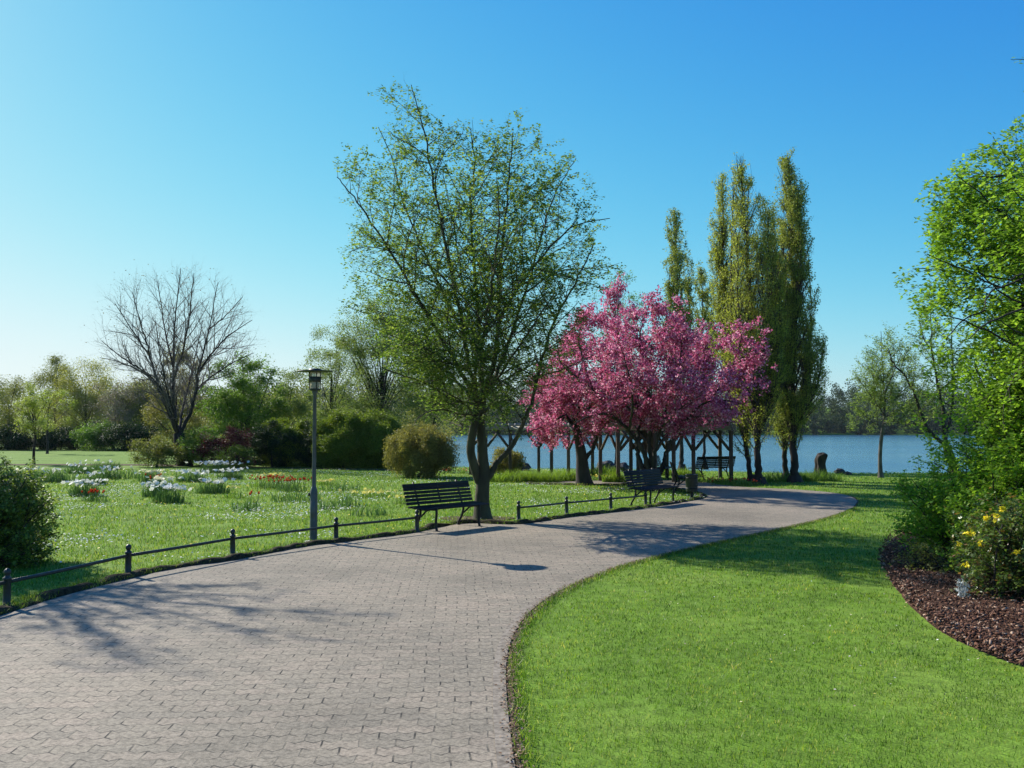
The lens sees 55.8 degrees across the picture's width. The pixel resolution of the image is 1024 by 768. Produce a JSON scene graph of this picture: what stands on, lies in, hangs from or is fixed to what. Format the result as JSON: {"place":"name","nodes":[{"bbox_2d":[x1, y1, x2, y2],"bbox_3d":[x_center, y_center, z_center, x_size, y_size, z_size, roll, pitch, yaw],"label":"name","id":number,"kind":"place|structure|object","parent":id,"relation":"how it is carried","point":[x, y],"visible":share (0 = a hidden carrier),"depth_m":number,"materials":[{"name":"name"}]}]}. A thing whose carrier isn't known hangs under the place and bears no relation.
{"place":"outdoors","nodes":[
{"label":"outdoors","id":0,"kind":"place"},
{"bbox_2d":[0,481,706,614],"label":"soil bank","id":1,"kind":"structure","parent":0,"point":[62,591],"depth_m":15.31,"materials":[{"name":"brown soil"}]},
{"bbox_2d":[685,474,697,498],"bbox_3d":[4.844,2.775,26.087,0.336,0.690,0.336,0,-3,0],"label":"litter bin","id":2,"kind":"object","parent":1,"relation":"on","point":[691,483],"visible":1,"depth_m":25.96,"materials":[{"name":"green metal"}]},
{"bbox_2d":[0,480,856,767],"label":"path","id":3,"kind":"structure","parent":0,"point":[379,652],"depth_m":8.50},
{"bbox_2d":[402,479,489,531],"bbox_3d":[-1.239,2.324,18.589,0.710,0.911,1.840,-2,-3,39],"label":"park bench","id":4,"kind":"object","parent":3,"relation":"on","point":[456,485],"visible":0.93,"depth_m":18.64,"materials":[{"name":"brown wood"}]},
{"bbox_2d":[493,507,849,767],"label":"path edging","id":5,"kind":"object","parent":3,"relation":"on","point":[499,715],"visible":0.92,"depth_m":7.24,"materials":[{"name":"grey stone"}]},
{"bbox_2d":[0,405,1023,767],"bbox_3d":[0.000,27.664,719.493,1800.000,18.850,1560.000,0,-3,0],"label":"ground","id":6,"kind":"structure","parent":0,"point":[62,457],"depth_m":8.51,"materials":[{"name":"green plant"}]},
{"bbox_2d":[0,418,42,449],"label":"evergreen shrub","id":7,"kind":"object","parent":6,"relation":"on","point":[15,441],"visible":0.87,"depth_m":87.06,"materials":[{"name":"green plant"}]},
{"bbox_2d":[0,374,44,436],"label":"linden tree","id":8,"kind":"object","parent":6,"relation":"on","point":[6,417],"visible":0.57,"depth_m":91.78,"materials":[{"name":"green plant"}]},
{"bbox_2d":[0,452,64,568],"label":"evergreen bush","id":9,"kind":"object","parent":6,"relation":"on","point":[22,506],"visible":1,"depth_m":13.50,"materials":[{"name":"green plant"}]},
{"bbox_2d":[10,382,62,463],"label":"young maple","id":10,"kind":"object","parent":6,"relation":"on","point":[29,403],"visible":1,"depth_m":52.24,"materials":[{"name":"green plant"}]},
{"bbox_2d":[21,352,78,428],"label":"willow tree","id":11,"kind":"object","parent":6,"relation":"on","point":[54,361],"visible":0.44,"depth_m":99.50,"materials":[{"name":"green plant"}]},
{"bbox_2d":[30,387,80,453],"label":"young maple","id":12,"kind":"object","parent":6,"relation":"on","point":[49,428],"visible":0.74,"depth_m":74.91,"materials":[{"name":"green plant"}]},
{"bbox_2d":[26,467,86,482],"bbox_3d":[-16.487,3.211,35.163,1.982,0.665,1.930,0,-3,0],"label":"daffodil clump","id":13,"kind":"object","parent":6,"relation":"on","point":[54,478],"visible":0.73,"depth_m":34.77,"materials":[{"name":"green plant"}]},
{"bbox_2d":[27,423,90,449],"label":"evergreen shrub","id":14,"kind":"object","parent":6,"relation":"on","point":[59,438],"visible":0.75,"depth_m":87.92,"materials":[{"name":"green plant"}]},
{"bbox_2d":[63,462,95,473],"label":"daffodil clump","id":15,"kind":"object","parent":6,"relation":"on","point":[77,470],"visible":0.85,"depth_m":41.42,"materials":[{"name":"green plant"}]},
{"bbox_2d":[61,477,107,496],"bbox_3d":[-12.238,2.909,27.480,1.185,0.553,1.101,0,-3,0],"label":"daffodil clump","id":16,"kind":"object","parent":6,"relation":"on","point":[76,491],"visible":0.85,"depth_m":27.48,"materials":[{"name":"green plant"}]},
{"bbox_2d":[47,355,123,447],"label":"willow tree","id":17,"kind":"object","parent":6,"relation":"on","point":[74,390],"visible":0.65,"depth_m":95.26,"materials":[{"name":"green plant"}]},
{"bbox_2d":[76,470,109,484],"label":"daffodil clump","id":18,"kind":"object","parent":6,"relation":"on","point":[91,474],"visible":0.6,"depth_m":33.06,"materials":[{"name":"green plant"}]},
{"bbox_2d":[80,488,107,501],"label":"tulip clump","id":19,"kind":"object","parent":6,"relation":"on","point":[91,491],"visible":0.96,"depth_m":25.35,"materials":[{"name":"green plant"}]},
{"bbox_2d":[69,418,120,450],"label":"deciduous shrub","id":20,"kind":"object","parent":6,"relation":"on","point":[91,435],"visible":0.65,"depth_m":85.54,"materials":[{"name":"green plant"}]},
{"bbox_2d":[79,459,121,469],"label":"daffodil clump","id":21,"kind":"object","parent":6,"relation":"on","point":[109,464],"visible":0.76,"depth_m":45.37,"materials":[{"name":"green plant"}]},
{"bbox_2d":[92,466,122,478],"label":"daffodil clump","id":22,"kind":"object","parent":6,"relation":"on","point":[108,473],"visible":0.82,"depth_m":36.84,"materials":[{"name":"green plant"}]},
{"bbox_2d":[80,376,145,449],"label":"magnolia tree","id":23,"kind":"object","parent":6,"relation":"on","point":[114,404],"visible":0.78,"depth_m":89.70,"materials":[{"name":"green plant"}]},
{"bbox_2d":[94,420,166,450],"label":"evergreen shrub","id":24,"kind":"object","parent":6,"relation":"on","point":[123,433],"visible":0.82,"depth_m":84.92,"materials":[{"name":"green plant"}]},
{"bbox_2d":[101,377,170,441],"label":"hazel tree","id":25,"kind":"object","parent":6,"relation":"on","point":[138,406],"visible":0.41,"depth_m":92.47,"materials":[{"name":"green plant"}]},
{"bbox_2d":[134,469,166,482],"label":"daffodil clump","id":26,"kind":"object","parent":6,"relation":"on","point":[149,472],"visible":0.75,"depth_m":34.89,"materials":[{"name":"green plant"}]},
{"bbox_2d":[140,480,167,497],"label":"daffodil clump","id":27,"kind":"object","parent":6,"relation":"on","point":[148,492],"visible":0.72,"depth_m":27.09,"materials":[{"name":"green plant"}]},
{"bbox_2d":[125,434,191,466],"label":"rhododendron bush","id":28,"kind":"object","parent":6,"relation":"on","point":[162,450],"visible":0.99,"depth_m":48.52,"materials":[{"name":"green plant"}]},
{"bbox_2d":[149,483,191,503],"bbox_3d":[-8.877,2.797,25.079,1.086,0.551,1.034,0,-3,0],"label":"daffodil clump","id":29,"kind":"object","parent":6,"relation":"on","point":[166,498],"visible":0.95,"depth_m":25.00,"materials":[{"name":"green plant"}]},
{"bbox_2d":[136,341,219,459],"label":"ivy tree","id":30,"kind":"object","parent":6,"relation":"on","point":[162,415],"visible":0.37,"depth_m":59.39,"materials":[{"name":"green plant"}]},
{"bbox_2d":[170,469,208,482],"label":"daffodil clump","id":31,"kind":"object","parent":6,"relation":"on","point":[191,476],"visible":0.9,"depth_m":34.78,"materials":[{"name":"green plant"}]},
{"bbox_2d":[1,464,393,470],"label":"soil strip","id":32,"kind":"object","parent":6,"relation":"on","point":[207,466],"visible":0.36,"depth_m":49.00,"materials":[{"name":"brown soil"}]},
{"bbox_2d":[84,256,263,465],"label":"bare tree","id":33,"kind":"object","parent":32,"relation":"on","point":[168,402],"visible":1,"depth_m":49.83,"materials":[{"name":"brown plant"}]},
{"bbox_2d":[191,426,260,466],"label":"redleaf shrub","id":34,"kind":"object","parent":32,"relation":"on","point":[221,442],"visible":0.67,"depth_m":48.37,"materials":[{"name":"red plant"}]},
{"bbox_2d":[247,420,302,467],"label":"evergreen shrub","id":35,"kind":"object","parent":32,"relation":"on","point":[258,440],"visible":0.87,"depth_m":47.98,"materials":[{"name":"green plant"}]},
{"bbox_2d":[255,416,328,466],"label":"hedge bush","id":36,"kind":"object","parent":32,"relation":"on","point":[284,425],"visible":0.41,"depth_m":48.63,"materials":[{"name":"green plant"}]},
{"bbox_2d":[308,409,372,467],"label":"hedge bush","id":37,"kind":"object","parent":32,"relation":"on","point":[336,446],"visible":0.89,"depth_m":46.51,"materials":[{"name":"green plant"}]},
{"bbox_2d":[174,425,226,465],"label":"deciduous shrub","id":38,"kind":"object","parent":6,"relation":"on","point":[188,440],"visible":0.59,"depth_m":49.48,"materials":[{"name":"green plant"}]},
{"bbox_2d":[0,510,419,605],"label":"rail fence","id":39,"kind":"object","parent":6,"relation":"on","point":[7,581],"visible":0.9,"depth_m":12.87,"materials":[{"name":"black metal"}]},
{"bbox_2d":[195,477,234,493],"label":"daffodil clump","id":40,"kind":"object","parent":6,"relation":"on","point":[214,489],"visible":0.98,"depth_m":28.65,"materials":[{"name":"green plant"}]},
{"bbox_2d":[185,460,249,472],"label":"daffodil clump","id":41,"kind":"object","parent":6,"relation":"on","point":[219,464],"visible":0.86,"depth_m":42.36,"materials":[{"name":"white plant"}]},
{"bbox_2d":[212,467,247,479],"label":"daffodil clump","id":42,"kind":"object","parent":6,"relation":"on","point":[232,475],"visible":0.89,"depth_m":36.76,"materials":[{"name":"green plant"}]},
{"bbox_2d":[213,443,258,467],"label":"forsythia bush","id":43,"kind":"object","parent":6,"relation":"on","point":[241,451],"visible":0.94,"depth_m":46.89,"materials":[{"name":"green plant"}]},
{"bbox_2d":[0,359,476,445],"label":"park wood","id":44,"kind":"object","parent":6,"relation":"on","point":[410,420],"visible":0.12,"depth_m":127.27,"materials":[{"name":"green plant"}]},
{"bbox_2d":[194,351,293,458],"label":"maple tree","id":45,"kind":"object","parent":6,"relation":"on","point":[235,402],"visible":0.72,"depth_m":55.13,"materials":[{"name":"green plant"}]},
{"bbox_2d":[239,490,262,510],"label":"tulip clump","id":46,"kind":"object","parent":6,"relation":"on","point":[255,506],"visible":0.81,"depth_m":22.73,"materials":[{"name":"green plant"}]},
{"bbox_2d":[249,474,292,489],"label":"tulip clump","id":47,"kind":"object","parent":6,"relation":"on","point":[271,486],"visible":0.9,"depth_m":30.91,"materials":[{"name":"green plant"}]},
{"bbox_2d":[268,477,311,491],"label":"tulip clump","id":48,"kind":"object","parent":6,"relation":"on","point":[288,488],"visible":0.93,"depth_m":29.55,"materials":[{"name":"green plant"}]},
{"bbox_2d":[271,485,320,502],"bbox_3d":[-5.676,2.868,25.342,1.331,0.435,1.036,0,-3,0],"label":"leafy clump","id":49,"kind":"object","parent":6,"relation":"on","point":[290,498],"visible":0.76,"depth_m":25.28,"materials":[{"name":"green plant"}]},
{"bbox_2d":[271,366,327,426],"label":"beech tree","id":50,"kind":"object","parent":6,"relation":"on","point":[300,407],"visible":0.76,"depth_m":57.61,"materials":[{"name":"green plant"}]},
{"bbox_2d":[287,417,324,466],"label":"evergreen shrub","id":51,"kind":"object","parent":6,"relation":"on","point":[306,457],"visible":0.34,"depth_m":47.97,"materials":[{"name":"green plant"}]},
{"bbox_2d":[297,368,332,541],"bbox_3d":[-3.345,1.200,16.363,0.596,2.930,0.596,0,-3,0],"label":"street lamp","id":52,"kind":"object","parent":6,"relation":"on","point":[314,380],"visible":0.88,"depth_m":16.33,"materials":[{"name":"metal"}]},
{"bbox_2d":[297,324,368,420],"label":"larch tree","id":53,"kind":"object","parent":6,"relation":"on","point":[332,403],"visible":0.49,"depth_m":61.54,"materials":[{"name":"green plant"}]},
{"bbox_2d":[318,497,350,509],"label":"leafy clump","id":54,"kind":"object","parent":6,"relation":"on","point":[325,506],"visible":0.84,"depth_m":22.94,"materials":[{"name":"green plant"}]},
{"bbox_2d":[320,481,360,490],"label":"leafy clump","id":55,"kind":"object","parent":6,"relation":"on","point":[341,486],"visible":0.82,"depth_m":30.02,"materials":[{"name":"green plant"}]},
{"bbox_2d":[16,469,703,561],"bbox_3d":[-7.263,3.167,28.394,25.554,0.088,33.042,0,-3,0],"label":"daisy carpet","id":56,"kind":"object","parent":6,"relation":"on","point":[286,506],"visible":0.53,"depth_m":23.80,"materials":[{"name":"green plant"}]},
{"bbox_2d":[320,488,403,498],"bbox_3d":[-4.194,3.056,27.170,2.410,0.229,1.652,0,-3,0],"label":"primrose clump","id":57,"kind":"object","parent":6,"relation":"on","point":[366,491],"visible":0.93,"depth_m":27.03,"materials":[{"name":"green plant"}]},
{"bbox_2d":[349,500,385,516],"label":"leafy clump","id":58,"kind":"object","parent":6,"relation":"on","point":[372,512],"visible":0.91,"depth_m":21.20,"materials":[{"name":"green plant"}]},
{"bbox_2d":[351,408,404,468],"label":"hedge bush","id":59,"kind":"object","parent":6,"relation":"on","point":[371,440],"visible":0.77,"depth_m":46.37,"materials":[{"name":"green plant"}]},
{"bbox_2d":[323,294,435,425],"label":"alder tree","id":60,"kind":"object","parent":6,"relation":"on","point":[377,396],"visible":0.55,"depth_m":57.36,"materials":[{"name":"green plant"}]},
{"bbox_2d":[382,420,459,478],"bbox_3d":[-3.566,2.584,38.309,3.158,2.328,2.821,0,-3,0],"label":"tamarisk bush","id":61,"kind":"object","parent":6,"relation":"on","point":[430,449],"visible":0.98,"depth_m":37.65,"materials":[{"name":"green plant"}]},
{"bbox_2d":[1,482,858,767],"bbox_3d":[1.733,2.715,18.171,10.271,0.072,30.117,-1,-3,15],"label":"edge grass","id":62,"kind":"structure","parent":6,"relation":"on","point":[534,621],"depth_m":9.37,"materials":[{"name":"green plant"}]},
{"bbox_2d":[395,303,471,431],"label":"alder tree","id":63,"kind":"object","parent":6,"relation":"on","point":[433,416],"visible":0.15,"depth_m":59.28,"materials":[{"name":"green plant"}]},
{"bbox_2d":[333,74,626,519],"bbox_3d":[-0.679,-1.814,20.320,6.259,9.412,7.011,0,-3,0],"label":"shade tree","id":64,"kind":"object","parent":6,"relation":"on","point":[480,300],"visible":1,"depth_m":19.37,"materials":[{"name":"green plant"}]},
{"bbox_2d":[489,446,525,473],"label":"yellow bush","id":65,"kind":"object","parent":6,"relation":"on","point":[516,459],"visible":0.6,"depth_m":40.90,"materials":[{"name":"green plant"}]},
{"bbox_2d":[490,467,539,481],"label":"daylily clump","id":66,"kind":"object","parent":6,"relation":"on","point":[502,478],"visible":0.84,"depth_m":34.69,"materials":[{"name":"green plant"}]},
{"bbox_2d":[511,466,564,481],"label":"daylily clump","id":67,"kind":"object","parent":6,"relation":"on","point":[553,478],"visible":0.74,"depth_m":34.75,"materials":[{"name":"green plant"}]},
{"bbox_2d":[540,466,575,480],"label":"daylily clump","id":68,"kind":"object","parent":6,"relation":"on","point":[570,476],"visible":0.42,"depth_m":35.45,"materials":[{"name":"green plant"}]},
{"bbox_2d":[157,372,1000,434],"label":"wood","id":69,"kind":"object","parent":6,"relation":"on","point":[832,421],"visible":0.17,"depth_m":421.69,"materials":[{"name":"green plant"}]},
{"bbox_2d":[516,310,645,483],"bbox_3d":[2.129,0.362,32.908,5.510,6.294,4.624,-2,-4,43],"label":"cherry tree","id":70,"kind":"object","parent":6,"relation":"on","point":[562,408],"visible":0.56,"depth_m":32.51,"materials":[{"name":"pink plant"}]},
{"bbox_2d":[516,490,646,520],"bbox_3d":[1.687,2.724,21.903,0.147,0.442,4.913,-2,-4,41],"label":"rail fence","id":71,"kind":"object","parent":6,"relation":"on","point":[567,502],"visible":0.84,"depth_m":21.56,"materials":[{"name":"black metal"}]},
{"bbox_2d":[469,420,736,481],"bbox_3d":[2.976,2.566,38.014,11.999,2.220,5.695,-2,-3,30],"label":"pergola","id":72,"kind":"object","parent":6,"relation":"on","point":[618,447],"visible":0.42,"depth_m":35.55,"materials":[{"name":"brown wood"}]},
{"bbox_2d":[600,468,625,481],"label":"daylily clump","id":73,"kind":"object","parent":6,"relation":"on","point":[608,478],"visible":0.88,"depth_m":34.53,"materials":[{"name":"green plant"}]},
{"bbox_2d":[582,270,658,463],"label":"tree","id":74,"kind":"object","parent":6,"relation":"on","point":[631,296],"visible":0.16,"depth_m":52.16,"materials":[{"name":"green plant"}]},
{"bbox_2d":[623,468,678,505],"bbox_3d":[3.539,2.596,24.412,0.710,0.911,1.840,-2,-3,37],"label":"park bench","id":75,"kind":"object","parent":6,"relation":"on","point":[631,474],"visible":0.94,"depth_m":24.42,"materials":[{"name":"brown wood"}]},
{"bbox_2d":[536,272,777,490],"bbox_3d":[4.507,-0.182,30.087,7.574,7.148,6.772,0,-3,0],"label":"cherry tree","id":76,"kind":"object","parent":6,"relation":"on","point":[645,380],"visible":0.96,"depth_m":29.37,"materials":[{"name":"pink plant"}]},
{"bbox_2d":[494,514,839,767],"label":"leaf litter","id":77,"kind":"object","parent":6,"relation":"on","point":[512,711],"visible":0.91,"depth_m":7.48,"materials":[{"name":"brown plant"}]},
{"bbox_2d":[669,461,685,492],"bbox_3d":[5.214,2.840,29.639,0.710,0.911,1.840,0,-3,6],"label":"park bench","id":78,"kind":"object","parent":6,"relation":"on","point":[673,467],"visible":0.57,"depth_m":29.07,"materials":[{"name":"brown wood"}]},
{"bbox_2d":[660,207,700,469],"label":"poplar tree","id":79,"kind":"object","parent":6,"relation":"on","point":[678,285],"visible":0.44,"depth_m":46.12,"materials":[{"name":"green plant"}]},
{"bbox_2d":[506,483,859,767],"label":"soil edge","id":80,"kind":"object","parent":6,"relation":"on","point":[511,718],"visible":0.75,"depth_m":7.03,"materials":[{"name":"brown soil"}]},
{"bbox_2d":[691,258,717,469],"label":"poplar tree","id":81,"kind":"object","parent":6,"relation":"on","point":[704,296],"visible":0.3,"depth_m":47.15,"materials":[{"name":"green plant"}]},
{"bbox_2d":[689,456,735,479],"bbox_3d":[7.642,3.183,36.989,1.840,0.911,0.710,1,-3,-27],"label":"park bench","id":82,"kind":"object","parent":6,"relation":"on","point":[711,461],"visible":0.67,"depth_m":36.74,"materials":[{"name":"brown wood"}]},
{"bbox_2d":[705,170,754,480],"bbox_3d":[8.013,-2.183,35.755,1.814,11.711,1.770,-2,-4,42],"label":"poplar tree","id":83,"kind":"object","parent":6,"relation":"on","point":[718,259],"visible":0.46,"depth_m":35.76,"materials":[{"name":"green plant"}]},
{"bbox_2d":[709,477,761,485],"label":"bedding flowers","id":84,"kind":"object","parent":6,"relation":"on","point":[754,481],"visible":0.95,"depth_m":32.81,"materials":[{"name":"green plant"}]},
{"bbox_2d":[718,152,792,483],"bbox_3d":[8.479,-2.335,33.838,2.560,11.882,2.626,0,-3,0],"label":"poplar tree","id":85,"kind":"object","parent":6,"relation":"on","point":[743,309],"visible":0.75,"depth_m":33.51,"materials":[{"name":"green plant"}]},
{"bbox_2d":[762,467,801,481],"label":"daylily clump","id":86,"kind":"object","parent":6,"relation":"on","point":[778,478],"visible":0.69,"depth_m":34.88,"materials":[{"name":"green plant"}]},
{"bbox_2d":[767,202,799,478],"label":"poplar tree","id":87,"kind":"object","parent":6,"relation":"on","point":[784,445],"visible":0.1,"depth_m":36.47,"materials":[{"name":"green plant"}]},
{"bbox_2d":[768,146,829,482],"bbox_3d":[10.267,-2.564,34.966,2.428,12.314,2.448,0,-3,0],"label":"poplar tree","id":88,"kind":"object","parent":6,"relation":"on","point":[792,238],"visible":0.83,"depth_m":34.51,"materials":[{"name":"green plant"}]},
{"bbox_2d":[789,468,842,481],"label":"daylily clump","id":89,"kind":"object","parent":6,"relation":"on","point":[818,478],"visible":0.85,"depth_m":35.40,"materials":[{"name":"green plant"}]},
{"bbox_2d":[814,452,827,475],"bbox_3d":[12.757,3.327,39.909,0.591,1.033,0.599,-2,-3,40],"label":"tree stump","id":90,"kind":"object","parent":6,"relation":"on","point":[820,460],"visible":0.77,"depth_m":39.76,"materials":[{"name":"plant"}]},
{"bbox_2d":[845,320,932,477],"bbox_3d":[14.770,0.612,38.089,3.220,6.205,3.430,-1,-3,16],"label":"birch tree","id":91,"kind":"object","parent":6,"relation":"on","point":[879,381],"visible":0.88,"depth_m":37.85,"materials":[{"name":"green plant"}]},
{"bbox_2d":[873,297,985,480],"bbox_3d":[15.269,0.092,35.506,3.613,7.023,3.106,0,-3,0],"label":"leaning tree","id":92,"kind":"object","parent":6,"relation":"on","point":[912,386],"visible":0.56,"depth_m":35.50,"materials":[{"name":"green plant"}]},
{"bbox_2d":[877,528,1023,665],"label":"mulch bed","id":93,"kind":"object","parent":6,"relation":"on","point":[936,594],"visible":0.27,"depth_m":10.27,"materials":[{"name":"brown wood"}]},
{"bbox_2d":[884,532,974,574],"bbox_3d":[5.544,2.316,12.784,0.971,0.671,1.038,1,-3,-26],"label":"groundcover shrub","id":94,"kind":"object","parent":93,"relation":"on","point":[924,563],"visible":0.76,"depth_m":12.76,"materials":[{"name":"green plant"}]},
{"bbox_2d":[885,440,992,557],"bbox_3d":[6.739,1.857,14.075,2.473,2.188,2.421,0,-3,0],"label":"garden shrub","id":95,"kind":"object","parent":93,"relation":"on","point":[930,525],"visible":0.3,"depth_m":14.06,"materials":[{"name":"green plant"}]},
{"bbox_2d":[893,57,1023,471],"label":"hornbeam tree","id":96,"kind":"object","parent":93,"relation":"on","point":[1008,237],"visible":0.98,"depth_m":12.82,"materials":[{"name":"green plant"}]},
{"bbox_2d":[905,282,1023,546],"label":"hazel shrub","id":97,"kind":"object","parent":93,"relation":"on","point":[1015,425],"visible":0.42,"depth_m":13.22,"materials":[{"name":"green plant"}]},
{"bbox_2d":[930,434,1023,571],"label":"garden shrub","id":98,"kind":"object","parent":93,"relation":"on","point":[1017,467],"visible":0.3,"depth_m":12.51,"materials":[{"name":"green plant"}]},
{"bbox_2d":[943,487,1023,600],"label":"rose bush","id":99,"kind":"object","parent":93,"relation":"on","point":[1004,549],"visible":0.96,"depth_m":10.71,"materials":[{"name":"green plant"}]},
{"bbox_2d":[0,0,1023,415],"label":"sky","id":100,"kind":"structure","parent":0,"point":[147,132],"materials":[{"name":"blue"}]},
{"bbox_2d":[421,435,983,472],"bbox_3d":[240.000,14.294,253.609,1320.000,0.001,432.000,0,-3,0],"label":"lake water","id":101,"kind":"structure","parent":0,"point":[854,453],"depth_m":101.75,"materials":[{"name":"blue liquid"}]},
{"bbox_2d":[955,578,970,597],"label":"silver plant","id":102,"kind":"object","parent":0,"point":[964,589],"visible":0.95,"depth_m":10.65,"materials":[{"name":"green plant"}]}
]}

